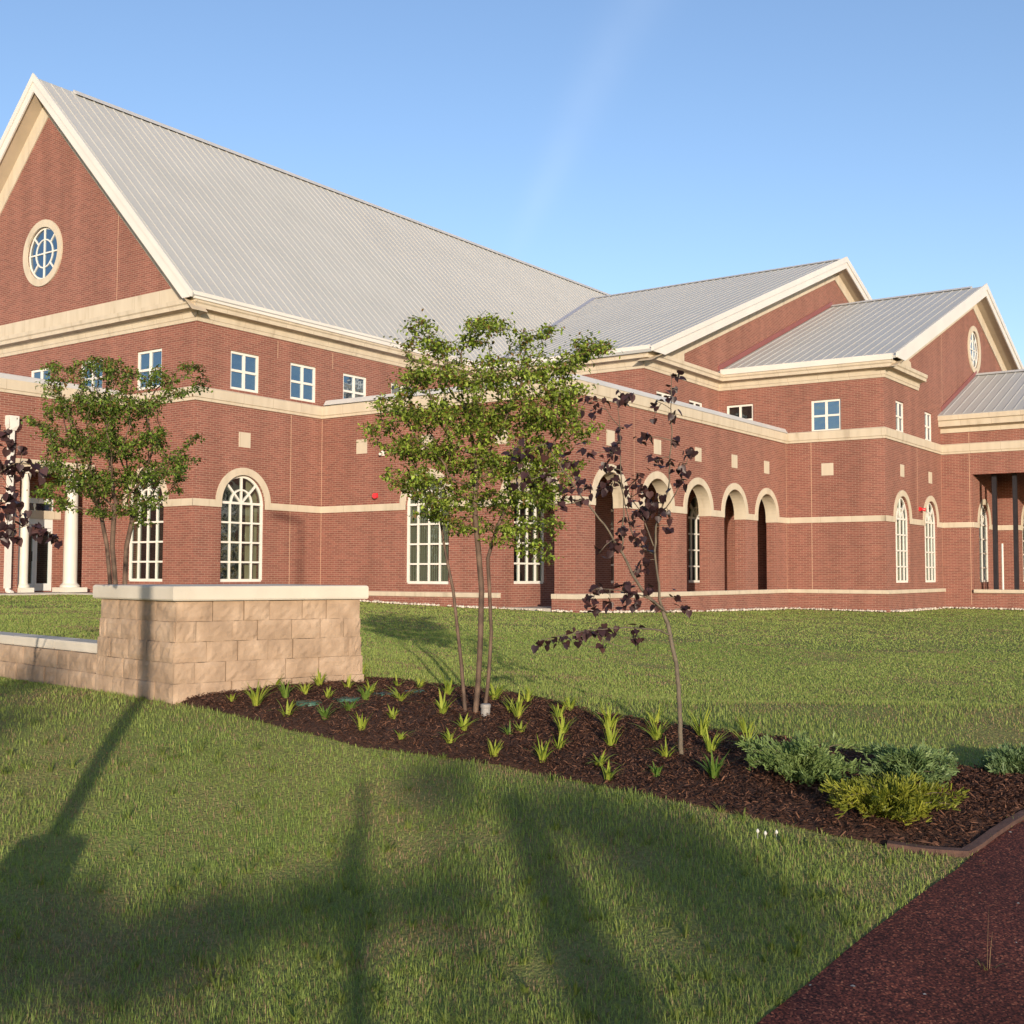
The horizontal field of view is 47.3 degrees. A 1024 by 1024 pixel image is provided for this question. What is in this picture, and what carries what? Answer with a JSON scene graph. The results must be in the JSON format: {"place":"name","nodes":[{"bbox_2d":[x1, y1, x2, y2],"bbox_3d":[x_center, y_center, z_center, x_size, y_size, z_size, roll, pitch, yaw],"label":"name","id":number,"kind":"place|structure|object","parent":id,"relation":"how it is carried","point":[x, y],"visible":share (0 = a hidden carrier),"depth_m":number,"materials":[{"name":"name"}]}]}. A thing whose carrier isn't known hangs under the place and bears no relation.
{"place":"outdoors","nodes":[
{"label":"outdoors","id":0,"kind":"place"},
{"bbox_2d":[0,592,92,595],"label":"sidewalk","id":1,"kind":"structure","parent":0,"point":[60,593],"depth_m":33.43,"materials":[{"name":"concrete"}]},
{"bbox_2d":[0,594,1023,1023],"bbox_3d":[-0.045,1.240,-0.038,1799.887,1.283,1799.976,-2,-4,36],"label":"lawn","id":2,"kind":"structure","parent":0,"point":[420,845],"depth_m":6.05,"materials":[{"name":"green plant"}]},
{"bbox_2d":[0,425,62,548],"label":"purple redbud","id":3,"kind":"object","parent":2,"relation":"on","point":[12,507],"visible":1,"depth_m":7.94,"materials":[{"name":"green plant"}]},
{"bbox_2d":[0,632,96,689],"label":"wall","id":4,"kind":"structure","parent":2,"relation":"on","point":[62,661],"depth_m":10.64,"materials":[{"name":"beige stone"}]},
{"bbox_2d":[17,353,212,584],"bbox_3d":[-4.287,-0.222,12.682,2.356,3.180,1.644,-1,-3,17],"label":"crape myrtle","id":5,"kind":"object","parent":2,"relation":"on","point":[103,408],"visible":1,"depth_m":12.59,"materials":[{"name":"green plant"}]},
{"bbox_2d":[93,584,368,703],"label":"stone pier","id":6,"kind":"structure","parent":2,"relation":"on","point":[173,643],"depth_m":9.50,"materials":[{"name":"beige stone"}]},
{"bbox_2d":[0,73,1023,612],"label":"brick building","id":7,"kind":"structure","parent":2,"relation":"on","point":[846,435],"depth_m":40.88,"materials":[{"name":"red brick"}]},
{"bbox_2d":[18,529,34,587],"bbox_3d":[-14.714,1.433,35.432,0.110,1.910,0.530,-2,-4,36],"label":"door","id":8,"kind":"structure","parent":7,"relation":"in","point":[31,585],"depth_m":35.59,"materials":[{"name":"white glass"}]},
{"bbox_2d":[31,368,49,379],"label":"window","id":9,"kind":"structure","parent":7,"relation":"in","point":[39,373],"depth_m":39.94,"materials":[{"name":"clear glass"}]},
{"bbox_2d":[34,529,50,590],"bbox_3d":[-14.400,1.457,35.870,0.110,1.910,0.550,-2,-4,36],"label":"door","id":10,"kind":"structure","parent":7,"relation":"in","point":[37,586],"depth_m":35.87,"materials":[{"name":"white glass"}]},
{"bbox_2d":[29,227,56,278],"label":"oval window","id":11,"kind":"structure","parent":7,"relation":"in","point":[43,251],"depth_m":40.14,"materials":[{"name":"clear glass"}]},
{"bbox_2d":[82,359,102,387],"bbox_3d":[-13.681,-4.350,38.186,1.210,1.220,0.068,-2,-4,36],"label":"window","id":12,"kind":"structure","parent":7,"relation":"in","point":[100,382],"depth_m":38.14,"materials":[{"name":"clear glass"}]},
{"bbox_2d":[129,477,162,581],"bbox_3d":[-11.221,0.540,36.306,1.920,3.430,0.380,-2,-4,36],"label":"window","id":13,"kind":"structure","parent":7,"relation":"in","point":[139,541],"depth_m":36.26,"materials":[{"name":"clear glass"}]},
{"bbox_2d":[137,348,161,389],"bbox_3d":[-11.256,-4.435,36.448,1.240,1.220,0.068,-2,-4,36],"label":"window","id":14,"kind":"structure","parent":7,"relation":"in","point":[146,359],"depth_m":36.54,"materials":[{"name":"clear glass"}]},
{"bbox_2d":[220,475,262,581],"bbox_3d":[-8.539,0.559,36.493,0.380,3.430,1.920,-2,-4,36],"label":"window","id":15,"kind":"structure","parent":7,"relation":"in","point":[250,499],"depth_m":36.80,"materials":[{"name":"clear glass"}]},
{"bbox_2d":[230,351,258,392],"bbox_3d":[-8.426,-4.383,36.668,0.068,1.200,1.180,-2,-4,36],"label":"window","id":16,"kind":"structure","parent":7,"relation":"in","point":[244,367],"depth_m":36.65,"materials":[{"name":"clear glass"}]},
{"bbox_2d":[290,363,314,402],"bbox_3d":[-6.963,-4.270,38.704,0.068,1.200,1.180,-2,-4,36],"label":"window","id":17,"kind":"structure","parent":7,"relation":"in","point":[302,377],"depth_m":38.69,"materials":[{"name":"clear glass"}]},
{"bbox_2d":[343,373,365,398],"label":"window","id":18,"kind":"structure","parent":7,"relation":"in","point":[354,386],"depth_m":40.69,"materials":[{"name":"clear glass"}]},
{"bbox_2d":[391,383,404,393],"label":"window","id":19,"kind":"structure","parent":7,"relation":"in","point":[393,390],"depth_m":42.48,"materials":[{"name":"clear glass"}]},
{"bbox_2d":[407,478,448,583],"bbox_3d":[-2.578,0.606,36.515,1.860,3.480,0.220,-2,-4,36],"label":"window","id":20,"kind":"structure","parent":7,"relation":"in","point":[418,548],"depth_m":36.68,"materials":[{"name":"clear glass"}]},
{"bbox_2d":[514,476,543,583],"bbox_3d":[0.379,0.566,35.774,0.380,3.460,1.920,-2,-4,36],"label":"window","id":21,"kind":"structure","parent":7,"relation":"in","point":[534,564],"depth_m":35.99,"materials":[{"name":"clear glass"}]},
{"bbox_2d":[611,508,613,582],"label":"window","id":22,"kind":"structure","parent":7,"relation":"in","point":[612,510],"depth_m":39.90,"materials":[{"name":"clear glass"}]},
{"bbox_2d":[657,391,670,397],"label":"window","id":23,"kind":"structure","parent":7,"relation":"in","point":[658,393],"depth_m":43.87,"materials":[{"name":"clear glass"}]},
{"bbox_2d":[688,496,699,582],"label":"window","id":24,"kind":"structure","parent":7,"relation":"in","point":[695,513],"depth_m":44.88,"materials":[{"name":"clear glass"}]},
{"bbox_2d":[689,400,701,406],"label":"window","id":25,"kind":"structure","parent":7,"relation":"in","point":[690,401],"depth_m":46.12,"materials":[{"name":"clear glass"}]},
{"bbox_2d":[727,404,752,420],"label":"window","id":26,"kind":"structure","parent":7,"relation":"in","point":[745,411],"depth_m":47.33,"materials":[{"name":"clear glass"}]},
{"bbox_2d":[811,399,840,430],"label":"window","id":27,"kind":"structure","parent":7,"relation":"in","point":[826,414],"depth_m":44.98,"materials":[{"name":"clear glass"}]},
{"bbox_2d":[896,401,902,431],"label":"window","id":28,"kind":"structure","parent":7,"relation":"in","point":[899,406],"depth_m":45.34,"materials":[{"name":"clear glass"}]},
{"bbox_2d":[895,497,907,582],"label":"window","id":29,"kind":"structure","parent":7,"relation":"in","point":[899,514],"depth_m":45.36,"materials":[{"name":"clear glass"}]},
{"bbox_2d":[925,412,930,440],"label":"window","id":30,"kind":"structure","parent":7,"relation":"in","point":[927,416],"depth_m":48.29,"materials":[{"name":"clear glass"}]},
{"bbox_2d":[925,503,935,581],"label":"window","id":31,"kind":"structure","parent":7,"relation":"in","point":[930,564],"depth_m":48.39,"materials":[{"name":"clear glass"}]},
{"bbox_2d":[970,332,977,367],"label":"oval window","id":32,"kind":"structure","parent":7,"relation":"in","point":[973,344],"depth_m":54.65,"materials":[{"name":"clear glass"}]},
{"bbox_2d":[979,506,987,581],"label":"window","id":33,"kind":"structure","parent":7,"relation":"in","point":[983,536],"depth_m":50.47,"materials":[{"name":"clear glass"}]},
{"bbox_2d":[1022,518,1023,581],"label":"window","id":34,"kind":"structure","parent":7,"relation":"in","point":[1023,518],"depth_m":52.72,"materials":[{"name":"clear glass"}]},
{"bbox_2d":[180,675,1023,847],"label":"mulch bed","id":35,"kind":"object","parent":2,"relation":"on","point":[876,830],"visible":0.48,"depth_m":7.47,"materials":[{"name":"brown wood"}]},
{"bbox_2d":[226,694,239,701],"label":"daylily","id":36,"kind":"object","parent":35,"relation":"on","point":[231,698],"visible":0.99,"depth_m":8.98,"materials":[{"name":"green plant"}]},
{"bbox_2d":[242,681,281,706],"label":"daylily","id":37,"kind":"object","parent":35,"relation":"on","point":[255,699],"visible":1,"depth_m":8.83,"materials":[{"name":"green plant"}]},
{"bbox_2d":[271,680,301,697],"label":"daylily","id":38,"kind":"object","parent":35,"relation":"on","point":[284,692],"visible":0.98,"depth_m":9.03,"materials":[{"name":"green plant"}]},
{"bbox_2d":[267,699,305,715],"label":"daylily","id":39,"kind":"object","parent":35,"relation":"on","point":[289,708],"visible":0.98,"depth_m":8.56,"materials":[{"name":"green plant"}]},
{"bbox_2d":[291,680,315,693],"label":"daylily","id":40,"kind":"object","parent":35,"relation":"on","point":[305,689],"visible":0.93,"depth_m":9.16,"materials":[{"name":"green plant"}]},
{"bbox_2d":[296,700,321,706],"bbox_3d":[-1.535,1.468,8.871,0.235,0.069,0.235,-2,-4,36],"label":"valve lid","id":41,"kind":"object","parent":35,"relation":"on","point":[311,703],"visible":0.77,"depth_m":8.79,"materials":[{"name":"green plastic"}]},
{"bbox_2d":[310,671,328,685],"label":"daylily","id":42,"kind":"object","parent":35,"relation":"on","point":[318,680],"visible":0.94,"depth_m":9.60,"materials":[{"name":"green plant"}]},
{"bbox_2d":[322,687,336,697],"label":"daylily","id":43,"kind":"object","parent":35,"relation":"on","point":[328,693],"visible":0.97,"depth_m":9.00,"materials":[{"name":"green plant"}]},
{"bbox_2d":[316,703,343,719],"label":"daylily","id":44,"kind":"object","parent":35,"relation":"on","point":[324,713],"visible":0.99,"depth_m":8.39,"materials":[{"name":"green plant"}]},
{"bbox_2d":[332,696,360,701],"bbox_3d":[-1.267,1.458,8.971,0.235,0.069,0.235,-2,-4,36],"label":"valve lid","id":45,"kind":"object","parent":35,"relation":"on","point":[347,698],"visible":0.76,"depth_m":8.90,"materials":[{"name":"green plastic"}]},
{"bbox_2d":[334,696,365,710],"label":"daylily","id":46,"kind":"object","parent":35,"relation":"on","point":[350,706],"visible":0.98,"depth_m":8.63,"materials":[{"name":"green plant"}]},
{"bbox_2d":[340,675,360,687],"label":"daylily","id":47,"kind":"object","parent":35,"relation":"on","point":[348,683],"visible":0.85,"depth_m":9.49,"materials":[{"name":"green plant"}]},
{"bbox_2d":[351,711,371,729],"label":"daylily","id":48,"kind":"object","parent":35,"relation":"on","point":[361,723],"visible":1,"depth_m":8.15,"materials":[{"name":"green plant"}]},
{"bbox_2d":[362,657,372,678],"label":"daylily","id":49,"kind":"object","parent":35,"relation":"on","point":[363,670],"visible":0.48,"depth_m":10.14,"materials":[{"name":"green plant"}]},
{"bbox_2d":[357,684,379,699],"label":"daylily","id":50,"kind":"object","parent":35,"relation":"on","point":[366,694],"visible":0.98,"depth_m":8.93,"materials":[{"name":"green plant"}]},
{"bbox_2d":[361,680,376,692],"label":"daylily","id":51,"kind":"object","parent":35,"relation":"on","point":[372,688],"visible":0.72,"depth_m":9.21,"materials":[{"name":"green plant"}]},
{"bbox_2d":[372,692,392,695],"bbox_3d":[-0.990,1.452,9.161,0.235,0.069,0.235,-2,-4,36],"label":"valve lid","id":52,"kind":"object","parent":35,"relation":"on","point":[381,693],"visible":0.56,"depth_m":9.12,"materials":[{"name":"green plastic"}]},
{"bbox_2d":[384,705,399,718],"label":"daylily","id":53,"kind":"object","parent":35,"relation":"on","point":[392,713],"visible":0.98,"depth_m":8.39,"materials":[{"name":"green plant"}]},
{"bbox_2d":[391,673,402,685],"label":"daylily","id":54,"kind":"object","parent":35,"relation":"on","point":[396,682],"visible":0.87,"depth_m":9.73,"materials":[{"name":"green plant"}]},
{"bbox_2d":[375,685,427,700],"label":"daylily","id":55,"kind":"object","parent":35,"relation":"on","point":[397,695],"visible":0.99,"depth_m":8.94,"materials":[{"name":"green plant"}]},
{"bbox_2d":[395,731,416,739],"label":"daylily","id":56,"kind":"object","parent":35,"relation":"on","point":[400,736],"visible":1,"depth_m":7.96,"materials":[{"name":"green plant"}]},
{"bbox_2d":[405,675,428,687],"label":"daylily","id":57,"kind":"object","parent":35,"relation":"on","point":[421,684],"visible":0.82,"depth_m":9.74,"materials":[{"name":"green plant"}]},
{"bbox_2d":[407,689,455,713],"bbox_3d":[-0.556,1.378,8.445,0.363,0.183,0.394,-2,-4,36],"label":"daylily","id":58,"kind":"object","parent":35,"relation":"on","point":[442,705],"visible":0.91,"depth_m":8.53,"materials":[{"name":"green plant"}]},
{"bbox_2d":[422,670,469,694],"bbox_3d":[-0.520,1.327,9.180,0.355,0.213,0.409,-2,-4,36],"label":"daylily","id":59,"kind":"object","parent":35,"relation":"on","point":[449,690],"visible":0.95,"depth_m":9.12,"materials":[{"name":"green plant"}]},
{"bbox_2d":[434,727,468,743],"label":"daylily","id":60,"kind":"object","parent":35,"relation":"on","point":[449,737],"visible":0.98,"depth_m":7.82,"materials":[{"name":"green plant"}]},
{"bbox_2d":[449,714,481,730],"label":"daylily","id":61,"kind":"object","parent":35,"relation":"on","point":[465,724],"visible":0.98,"depth_m":8.12,"materials":[{"name":"green plant"}]},
{"bbox_2d":[480,703,490,716],"bbox_3d":[-0.192,1.470,8.503,0.076,0.150,0.076,-2,-4,36],"label":"trunk guard","id":62,"kind":"object","parent":35,"relation":"on","point":[485,708],"visible":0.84,"depth_m":8.47,"materials":[{"name":"white plastic"}]},
{"bbox_2d":[356,308,622,712],"bbox_3d":[-0.184,0.014,8.504,1.906,3.139,1.510,-1,-3,16],"label":"crape myrtle","id":63,"kind":"object","parent":35,"relation":"on","point":[410,451],"visible":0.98,"depth_m":8.48,"materials":[{"name":"green plant"}]},
{"bbox_2d":[487,739,502,757],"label":"daylily","id":64,"kind":"object","parent":35,"relation":"on","point":[494,750],"visible":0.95,"depth_m":7.57,"materials":[{"name":"green plant"}]},
{"bbox_2d":[480,683,521,699],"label":"daylily","id":65,"kind":"object","parent":35,"relation":"on","point":[497,692],"visible":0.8,"depth_m":9.05,"materials":[{"name":"green plant"}]},
{"bbox_2d":[500,722,523,734],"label":"daylily","id":66,"kind":"object","parent":35,"relation":"on","point":[506,731],"visible":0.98,"depth_m":7.98,"materials":[{"name":"green plant"}]},
{"bbox_2d":[501,698,524,711],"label":"daylily","id":67,"kind":"object","parent":35,"relation":"on","point":[505,704],"visible":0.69,"depth_m":8.61,"materials":[{"name":"green plant"}]},
{"bbox_2d":[503,689,531,718],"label":"daylily","id":68,"kind":"object","parent":35,"relation":"on","point":[517,713],"visible":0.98,"depth_m":8.39,"materials":[{"name":"green plant"}]},
{"bbox_2d":[508,721,527,732],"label":"daylily","id":69,"kind":"object","parent":35,"relation":"on","point":[520,727],"visible":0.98,"depth_m":8.03,"materials":[{"name":"green plant"}]},
{"bbox_2d":[516,686,535,702],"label":"daylily","id":70,"kind":"object","parent":35,"relation":"on","point":[527,697],"visible":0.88,"depth_m":8.97,"materials":[{"name":"green plant"}]},
{"bbox_2d":[525,736,554,762],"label":"daylily","id":71,"kind":"object","parent":35,"relation":"on","point":[542,755],"visible":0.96,"depth_m":7.38,"materials":[{"name":"green plant"}]},
{"bbox_2d":[547,703,567,718],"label":"daylily","id":72,"kind":"object","parent":35,"relation":"on","point":[558,713],"visible":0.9,"depth_m":8.42,"materials":[{"name":"green plant"}]},
{"bbox_2d":[553,729,570,749],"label":"daylily","id":73,"kind":"object","parent":35,"relation":"on","point":[561,742],"visible":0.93,"depth_m":7.63,"materials":[{"name":"green plant"}]},
{"bbox_2d":[553,713,577,733],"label":"daylily","id":74,"kind":"object","parent":35,"relation":"on","point":[562,727],"visible":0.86,"depth_m":7.92,"materials":[{"name":"green plant"}]},
{"bbox_2d":[549,695,581,710],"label":"daylily","id":75,"kind":"object","parent":35,"relation":"on","point":[568,704],"visible":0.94,"depth_m":8.72,"materials":[{"name":"green plant"}]},
{"bbox_2d":[501,370,698,754],"bbox_3d":[0.527,0.343,7.315,1.270,2.506,0.477,1,-3,-14],"label":"purple redbud","id":76,"kind":"object","parent":35,"relation":"on","point":[643,513],"visible":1,"depth_m":7.31,"materials":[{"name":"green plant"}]},
{"bbox_2d":[588,750,614,766],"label":"daylily","id":77,"kind":"object","parent":35,"relation":"on","point":[602,758],"visible":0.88,"depth_m":7.19,"materials":[{"name":"green plant"}]},
{"bbox_2d":[578,698,635,728],"bbox_3d":[0.677,1.405,8.149,0.356,0.225,0.418,2,-4,-36],"label":"daylily","id":78,"kind":"object","parent":35,"relation":"on","point":[607,717],"visible":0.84,"depth_m":8.11,"materials":[{"name":"green plant"}]},
{"bbox_2d":[596,757,624,780],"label":"daylily","id":79,"kind":"object","parent":35,"relation":"on","point":[607,774],"visible":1,"depth_m":6.93,"materials":[{"name":"green plant"}]},
{"bbox_2d":[601,717,623,747],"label":"daylily","id":80,"kind":"object","parent":35,"relation":"on","point":[611,737],"visible":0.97,"depth_m":7.62,"materials":[{"name":"green plant"}]},
{"bbox_2d":[638,701,664,724],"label":"daylily","id":81,"kind":"object","parent":35,"relation":"on","point":[657,716],"visible":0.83,"depth_m":8.35,"materials":[{"name":"green plant"}]},
{"bbox_2d":[627,714,676,739],"bbox_3d":[0.959,1.427,7.778,0.343,0.195,0.324,1,-3,-7],"label":"daylily","id":82,"kind":"object","parent":35,"relation":"on","point":[656,734],"visible":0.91,"depth_m":7.81,"materials":[{"name":"green plant"}]},
{"bbox_2d":[642,760,664,776],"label":"daylily","id":83,"kind":"object","parent":35,"relation":"on","point":[655,771],"visible":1,"depth_m":6.95,"materials":[{"name":"green plant"}]},
{"bbox_2d":[646,735,681,758],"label":"daylily","id":84,"kind":"object","parent":35,"relation":"on","point":[666,753],"visible":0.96,"depth_m":7.29,"materials":[{"name":"green plant"}]},
{"bbox_2d":[683,707,723,735],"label":"daylily","id":85,"kind":"object","parent":35,"relation":"on","point":[702,727],"visible":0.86,"depth_m":7.90,"materials":[{"name":"green plant"}]},
{"bbox_2d":[690,749,737,778],"bbox_3d":[1.213,1.483,6.879,0.245,0.182,0.304,2,-4,-31],"label":"daylily","id":86,"kind":"object","parent":35,"relation":"on","point":[713,770],"visible":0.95,"depth_m":6.89,"materials":[{"name":"green plant"}]},
{"bbox_2d":[700,723,733,752],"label":"daylily","id":87,"kind":"object","parent":35,"relation":"on","point":[709,746],"visible":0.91,"depth_m":7.45,"materials":[{"name":"green plant"}]},
{"bbox_2d":[735,713,755,734],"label":"daylily","id":88,"kind":"object","parent":35,"relation":"on","point":[742,725],"visible":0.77,"depth_m":8.07,"materials":[{"name":"green plant"}]},
{"bbox_2d":[729,722,764,750],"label":"daylily","id":89,"kind":"object","parent":35,"relation":"on","point":[746,737],"visible":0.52,"depth_m":7.56,"materials":[{"name":"green plant"}]},
{"bbox_2d":[735,728,868,785],"bbox_3d":[1.701,1.445,6.884,0.762,0.305,0.794,-2,-4,36],"label":"juniper","id":90,"kind":"object","parent":35,"relation":"on","point":[799,758],"visible":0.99,"depth_m":6.79,"materials":[{"name":"green plant"}]},
{"bbox_2d":[818,769,969,825],"bbox_3d":[2.019,1.524,6.221,0.768,0.253,0.708,-2,-4,36],"label":"juniper","id":91,"kind":"object","parent":35,"relation":"on","point":[898,799],"visible":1,"depth_m":6.14,"materials":[{"name":"green plant"}]},
{"bbox_2d":[858,737,959,787],"bbox_3d":[2.320,1.456,6.835,0.614,0.284,0.612,-2,-4,36],"label":"juniper","id":92,"kind":"object","parent":35,"relation":"on","point":[923,759],"visible":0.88,"depth_m":6.76,"materials":[{"name":"green plant"}]},
{"bbox_2d":[979,739,1023,774],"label":"juniper","id":93,"kind":"object","parent":35,"relation":"on","point":[1006,758],"visible":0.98,"depth_m":7.01,"materials":[{"name":"green plant"}]},
{"bbox_2d":[360,599,1023,612],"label":"gravel","id":94,"kind":"structure","parent":2,"relation":"on","point":[648,611],"depth_m":40.19,"materials":[{"name":"gravel"}]},
{"bbox_2d":[887,809,1023,857],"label":"kerb","id":95,"kind":"structure","parent":2,"relation":"on","point":[985,839],"depth_m":5.81,"materials":[{"name":"grey concrete"}]},
{"bbox_2d":[0,0,1023,365],"label":"sky","id":96,"kind":"structure","parent":0,"point":[611,147],"materials":[{"name":"blue"}]},
{"bbox_2d":[757,820,1023,1023],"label":"path","id":97,"kind":"structure","parent":0,"point":[900,962],"depth_m":4.52,"materials":[{"name":"red gravel"}]},
{"bbox_2d":[973,915,1004,970],"bbox_3d":[1.816,1.626,4.453,0.138,0.249,0.104,-1,-3,28],"label":"weed","id":98,"kind":"object","parent":97,"relation":"on","point":[987,957],"visible":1,"depth_m":4.47,"materials":[{"name":"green plant"}]}
]}

